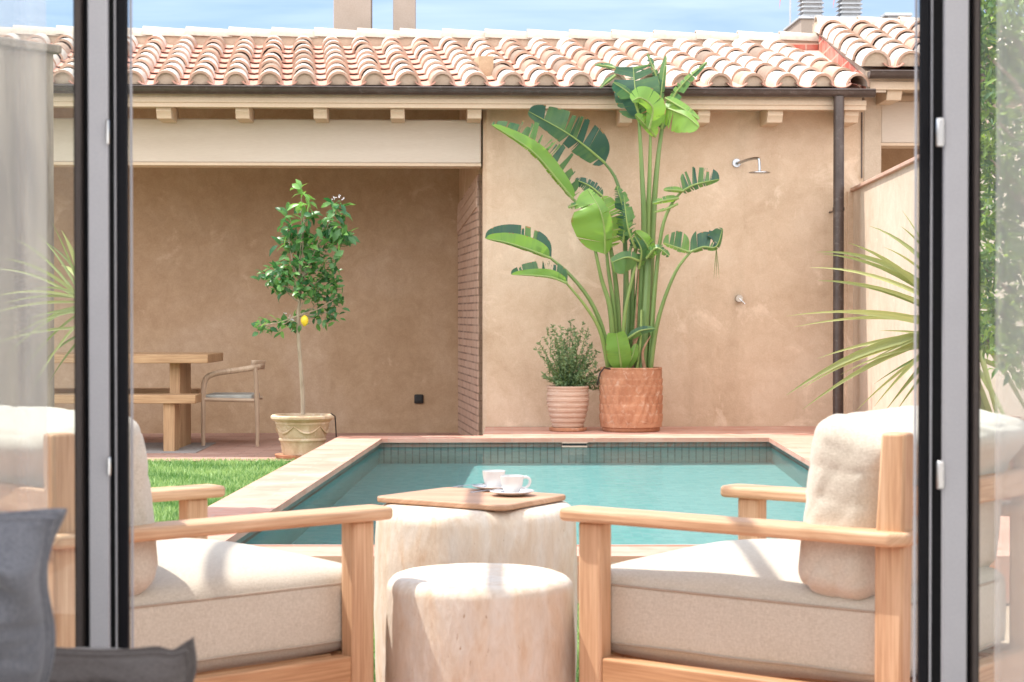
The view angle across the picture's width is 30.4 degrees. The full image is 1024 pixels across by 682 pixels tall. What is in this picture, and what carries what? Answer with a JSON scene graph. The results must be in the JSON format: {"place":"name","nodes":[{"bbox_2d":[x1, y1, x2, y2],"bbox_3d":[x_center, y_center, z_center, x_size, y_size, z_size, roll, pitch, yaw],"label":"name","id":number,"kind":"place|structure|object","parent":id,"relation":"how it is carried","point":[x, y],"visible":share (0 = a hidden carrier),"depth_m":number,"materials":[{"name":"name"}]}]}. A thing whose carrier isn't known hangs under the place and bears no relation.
{"place":"outdoors","nodes":[
{"label":"outdoors","id":0,"kind":"place"},
{"bbox_2d":[0,223,73,384],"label":"yucca","id":1,"kind":"object","parent":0,"point":[69,290],"visible":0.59,"depth_m":7.39,"materials":[{"name":"green plant"}]},
{"bbox_2d":[142,433,461,460],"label":"paving","id":2,"kind":"structure","parent":0,"point":[242,446],"depth_m":15.73,"materials":[{"name":"tile"}]},
{"bbox_2d":[54,388,200,393],"bbox_3d":[-3.795,0.627,16.035,2.316,0.446,0.350,0,1,0],"label":"bench","id":3,"kind":"object","parent":2,"relation":"on","point":[135,390],"visible":0.1,"depth_m":15.86,"materials":[{"name":"brown wood"}]},
{"bbox_2d":[145,443,214,452],"bbox_3d":[-3.556,0.859,15.164,2.213,0.006,1.200,0,1,0],"label":"outdoor mat","id":4,"kind":"object","parent":2,"relation":"on","point":[158,447],"visible":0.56,"depth_m":15.06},
{"bbox_2d":[54,394,201,450],"bbox_3d":[-3.535,0.643,14.880,2.130,0.446,0.300,0,1,0],"label":"bench","id":5,"kind":"object","parent":4,"relation":"on","point":[170,402],"visible":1,"depth_m":14.77,"materials":[{"name":"brown wood"}]},
{"bbox_2d":[54,352,222,447],"bbox_3d":[-3.560,0.480,15.358,2.302,0.759,0.800,0,1,0],"label":"dining table","id":6,"kind":"object","parent":4,"relation":"on","point":[180,372],"visible":0.49,"depth_m":15.11,"materials":[{"name":"brown wood"}]},
{"bbox_2d":[201,360,265,446],"bbox_3d":[-2.316,0.520,15.549,0.577,0.735,0.575,0,1,0],"label":"armchair","id":7,"kind":"object","parent":2,"relation":"on","point":[255,366],"visible":0.98,"depth_m":15.28,"materials":[{"name":"grey wood"}]},
{"bbox_2d":[271,413,333,458],"bbox_3d":[-1.571,0.713,14.161,0.476,0.324,0.476,0,1,0],"label":"plant pot","id":8,"kind":"object","parent":2,"relation":"on","point":[299,434],"visible":0.91,"depth_m":14.01,"materials":[{"name":"ceramic"}]},
{"bbox_2d":[251,179,359,436],"bbox_3d":[-1.369,-0.172,14.343,0.698,2.089,1.265,1,1,39],"label":"lemon tree","id":9,"kind":"object","parent":8,"relation":"in","point":[333,234],"visible":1,"depth_m":14.09,"materials":[{"name":"green plant"}]},
{"bbox_2d":[147,457,578,681],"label":"lawn","id":10,"kind":"structure","parent":0,"point":[374,635],"depth_m":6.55,"materials":[{"name":"green plant"}]},
{"bbox_2d":[0,0,1023,33],"label":"sky","id":11,"kind":"structure","parent":0,"point":[728,16],"materials":[{"name":"blue"}]},
{"bbox_2d":[241,446,808,544],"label":"water","id":12,"kind":"structure","parent":0,"point":[687,479],"depth_m":11.15,"materials":[{"name":"teal liquid"}]},
{"bbox_2d":[789,0,790,23],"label":"antenna mast","id":13,"kind":"object","parent":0,"point":[789,11],"visible":0.18,"depth_m":19.53,"materials":[{"name":"metal"}]},
{"bbox_2d":[813,16,1023,180],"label":"neighbour house","id":14,"kind":"structure","parent":0,"point":[878,53],"depth_m":15.37,"materials":[{"name":"paint"}]},
{"bbox_2d":[1001,603,1009,642],"bbox_3d":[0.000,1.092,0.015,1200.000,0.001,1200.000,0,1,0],"label":"ground","id":15,"kind":"structure","parent":0,"point":[1006,640],"depth_m":6.65,"materials":[{"name":"beige"}]},
{"bbox_2d":[0,37,61,406],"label":"boundary wall","id":16,"kind":"structure","parent":15,"relation":"on","point":[26,151],"depth_m":8.86,"materials":[{"name":"beige paint"}]},
{"bbox_2d":[0,25,875,435],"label":"garden house","id":17,"kind":"structure","parent":15,"relation":"on","point":[414,157],"depth_m":15.35,"materials":[{"name":"paint"}]},
{"bbox_2d":[334,0,371,29],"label":"chimney","id":18,"kind":"object","parent":17,"relation":"on","point":[352,14],"depth_m":18.15,"materials":[{"name":"beige paint"}]},
{"bbox_2d":[393,0,415,30],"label":"chimney","id":19,"kind":"object","parent":17,"relation":"on","point":[404,13],"depth_m":18.27,"materials":[{"name":"beige paint"}]},
{"bbox_2d":[735,295,744,303],"bbox_3d":[1.849,-0.336,15.297,0.080,0.080,0.062,0,1,-2],"label":"wall tap","id":20,"kind":"object","parent":17,"relation":"attached to","point":[738,298],"depth_m":15.28,"materials":[{"name":"metal"}]},
{"bbox_2d":[732,157,769,173],"bbox_3d":[1.926,-1.402,15.109,0.172,0.144,0.460,0,1,-15],"label":"wall shower","id":21,"kind":"object","parent":17,"relation":"attached to","point":[736,162],"depth_m":15.00,"materials":[{"name":"silver metal"}]},
{"bbox_2d":[208,426,1010,602],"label":"deck","id":22,"kind":"structure","parent":15,"relation":"on","point":[268,491],"depth_m":11.50,"materials":[{"name":"stone"}]},
{"bbox_2d":[546,385,588,431],"bbox_3d":[0.436,0.526,14.729,0.336,0.352,0.337,0,1,0],"label":"plant pot","id":23,"kind":"object","parent":22,"relation":"on","point":[567,408],"visible":0.99,"depth_m":14.60,"materials":[{"name":"ceramic"}]},
{"bbox_2d":[533,319,600,390],"bbox_3d":[0.436,0.147,14.709,0.560,0.647,0.357,0,1,0],"label":"shrub","id":24,"kind":"object","parent":23,"relation":"in","point":[571,373],"visible":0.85,"depth_m":14.69,"materials":[{"name":"green plant"}]},
{"bbox_2d":[599,367,662,432],"bbox_3d":[0.928,0.453,14.728,0.498,0.497,0.498,0,1,0],"label":"plant pot","id":25,"kind":"object","parent":22,"relation":"on","point":[631,399],"visible":1,"depth_m":14.52,"materials":[{"name":"ceramic"}]},
{"bbox_2d":[485,53,722,367],"bbox_3d":[0.705,-1.012,14.606,1.822,2.478,0.510,0,1,0],"label":"paddle plant","id":26,"kind":"object","parent":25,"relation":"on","point":[631,343],"visible":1,"depth_m":14.60,"materials":[{"name":"green plant"}]},
{"bbox_2d":[597,367,610,384],"bbox_3d":[0.705,0.270,14.475,0.108,0.141,0.071,0,1,0],"label":"irrigation hose","id":27,"kind":"object","parent":25,"relation":"hanging from","point":[600,373],"visible":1,"depth_m":14.47,"materials":[{"name":"black plastic"}]},
{"bbox_2d":[1003,415,1020,500],"bbox_3d":[2.175,0.571,9.009,0.499,0.420,0.499,0,1,0],"label":"plant pot","id":28,"kind":"object","parent":22,"relation":"on","point":[1011,468],"visible":0.02,"depth_m":8.89,"materials":[{"name":"ceramic"}]},
{"bbox_2d":[787,208,1023,469],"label":"yucca","id":29,"kind":"object","parent":28,"relation":"in","point":[905,342],"visible":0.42,"depth_m":9.03,"materials":[{"name":"green plant"}]},
{"bbox_2d":[783,16,879,32],"bbox_3d":[3.196,-2.584,18.961,0.800,1.214,0.840,0,1,-2],"label":"chimney","id":30,"kind":"object","parent":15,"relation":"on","point":[802,24],"visible":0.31,"depth_m":18.54,"materials":[{"name":"paint"}]},
{"bbox_2d":[797,0,823,15],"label":"roof vent","id":31,"kind":"object","parent":30,"relation":"on","point":[811,7],"visible":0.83,"depth_m":18.65,"materials":[{"name":"metal"}]},
{"bbox_2d":[835,0,862,16],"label":"roof vent","id":32,"kind":"object","parent":30,"relation":"on","point":[849,8],"visible":0.8,"depth_m":18.67,"materials":[{"name":"metal"}]},
{"bbox_2d":[879,13,911,18],"bbox_3d":[3.773,-3.140,18.578,0.271,0.140,0.271,0,1,-2],"label":"roof vent","id":33,"kind":"object","parent":30,"relation":"attached to","point":[891,15],"visible":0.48,"depth_m":18.45,"materials":[{"name":"metal"}]},
{"bbox_2d":[850,104,1023,416],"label":"boundary wall","id":34,"kind":"structure","parent":15,"relation":"on","point":[884,201],"depth_m":13.52,"materials":[{"name":"paint"}]},
{"bbox_2d":[980,0,1023,390],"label":"garden tree","id":35,"kind":"object","parent":15,"relation":"on","point":[995,227],"visible":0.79,"depth_m":7.07,"materials":[{"name":"green plant"}]},
{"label":"terrace","id":36,"kind":"structure","parent":0,"visible":0},
{"bbox_2d":[0,405,392,681],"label":"lounge chair","id":37,"kind":"object","parent":36,"relation":"on","point":[239,612],"visible":0.56,"depth_m":4.23,"materials":[{"name":"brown wood"}]},
{"bbox_2d":[374,501,577,681],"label":"side table","id":38,"kind":"object","parent":36,"relation":"on","point":[407,536],"visible":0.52,"depth_m":5.00,"materials":[{"name":"wood"}]},
{"bbox_2d":[377,487,565,510],"bbox_3d":[-0.103,0.435,5.211,0.437,0.016,0.356,1,1,34],"label":"serving board","id":39,"kind":"object","parent":38,"relation":"on","point":[456,497],"visible":0.98,"depth_m":5.13,"materials":[{"name":"brown wood"}]},
{"bbox_2d":[472,484,501,490],"bbox_3d":[-0.051,0.417,5.366,0.124,0.014,0.124,0,1,0],"label":"saucer","id":40,"kind":"object","parent":39,"relation":"on","point":[483,487],"visible":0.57,"depth_m":5.32,"materials":[{"name":"ceramic"}]},
{"bbox_2d":[453,483,484,487],"bbox_3d":[-0.112,0.412,5.383,0.125,0.008,0.021,0,1,-21],"label":"teaspoon","id":41,"kind":"object","parent":40,"relation":"on","point":[468,485],"visible":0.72,"depth_m":5.38,"materials":[{"name":"silver metal"}]},
{"bbox_2d":[482,470,504,486],"bbox_3d":[-0.047,0.394,5.370,0.078,0.050,0.066,-1,1,-40],"label":"coffee cup","id":42,"kind":"object","parent":40,"relation":"on","point":[491,478],"visible":0.9,"depth_m":5.34,"materials":[{"name":"ceramic"}]},
{"bbox_2d":[490,489,533,495],"bbox_3d":[0.000,0.419,5.206,0.124,0.014,0.124,0,1,0],"label":"saucer","id":43,"kind":"object","parent":39,"relation":"on","point":[520,493],"visible":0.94,"depth_m":5.17,"materials":[{"name":"ceramic"}]},
{"bbox_2d":[470,488,502,492],"bbox_3d":[-0.058,0.414,5.215,0.125,0.008,0.021,0,1,-32],"label":"teaspoon","id":44,"kind":"object","parent":43,"relation":"on","point":[485,490],"visible":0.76,"depth_m":5.21,"materials":[{"name":"silver metal"}]},
{"bbox_2d":[500,474,530,492],"bbox_3d":[0.005,0.396,5.203,0.078,0.050,0.066,0,1,27],"label":"coffee cup","id":45,"kind":"object","parent":43,"relation":"on","point":[511,483],"visible":0.94,"depth_m":5.18,"materials":[{"name":"ceramic"}]},
{"bbox_2d":[385,563,574,681],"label":"side table","id":46,"kind":"object","parent":36,"relation":"on","point":[478,622],"visible":1,"depth_m":4.34,"materials":[{"name":"wood"}]},
{"bbox_2d":[560,406,1023,681],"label":"lounge chair","id":47,"kind":"object","parent":36,"relation":"on","point":[822,591],"visible":0.74,"depth_m":4.19,"materials":[{"name":"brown wood"}]},
{"label":"pool floor","id":48,"kind":"structure","parent":0,"visible":0},
{"bbox_2d":[236,442,808,542],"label":"pool walls","id":49,"kind":"structure","parent":48,"relation":"on","point":[537,444],"depth_m":13.83,"materials":[{"name":"tile"}]},
{"bbox_2d":[221,437,809,545],"bbox_3d":[0.369,0.771,10.638,3.079,0.032,6.494,0,1,0],"label":"coping","id":50,"kind":"object","parent":49,"relation":"on","point":[295,496],"visible":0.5,"depth_m":13.78,"materials":[{"name":"stone"}]},
{"bbox_2d":[562,442,587,446],"bbox_3d":[0.459,0.783,13.822,0.190,0.084,0.015,0,1,0],"label":"pool skimmer","id":51,"kind":"object","parent":49,"relation":"attached to","point":[574,444],"visible":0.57,"depth_m":13.82,"materials":[{"name":"white plastic"}]},
{"bbox_3d":[0.000,-1.413,3.056,3.500,0.060,0.150,0,1,0],"label":"door track","id":52,"kind":"object","parent":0,"visible":0},
{"bbox_2d":[73,0,133,648],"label":"sliding door","id":53,"kind":"structure","parent":52,"relation":"attached to","point":[101,318],"depth_m":3.05,"materials":[{"name":"black metal"}]},
{"bbox_2d":[913,0,980,681],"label":"sliding door","id":54,"kind":"structure","parent":52,"relation":"attached to","point":[949,236],"depth_m":3.05,"materials":[{"name":"grey metal"}]},
{"bbox_3d":[-0.900,0.813,2.262,1.560,0.382,0.840,0,1,0],"label":"sofa","id":55,"kind":"object","parent":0,"visible":0},
{"bbox_2d":[0,508,67,681],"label":"sofa pillow","id":56,"kind":"object","parent":55,"relation":"on","point":[27,630],"visible":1,"depth_m":2.23,"materials":[{"name":"grey fabric"}]},
{"bbox_2d":[49,637,196,681],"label":"sofa pillow","id":57,"kind":"object","parent":55,"relation":"on","point":[140,664],"visible":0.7,"depth_m":2.47,"materials":[{"name":"grey fabric"}]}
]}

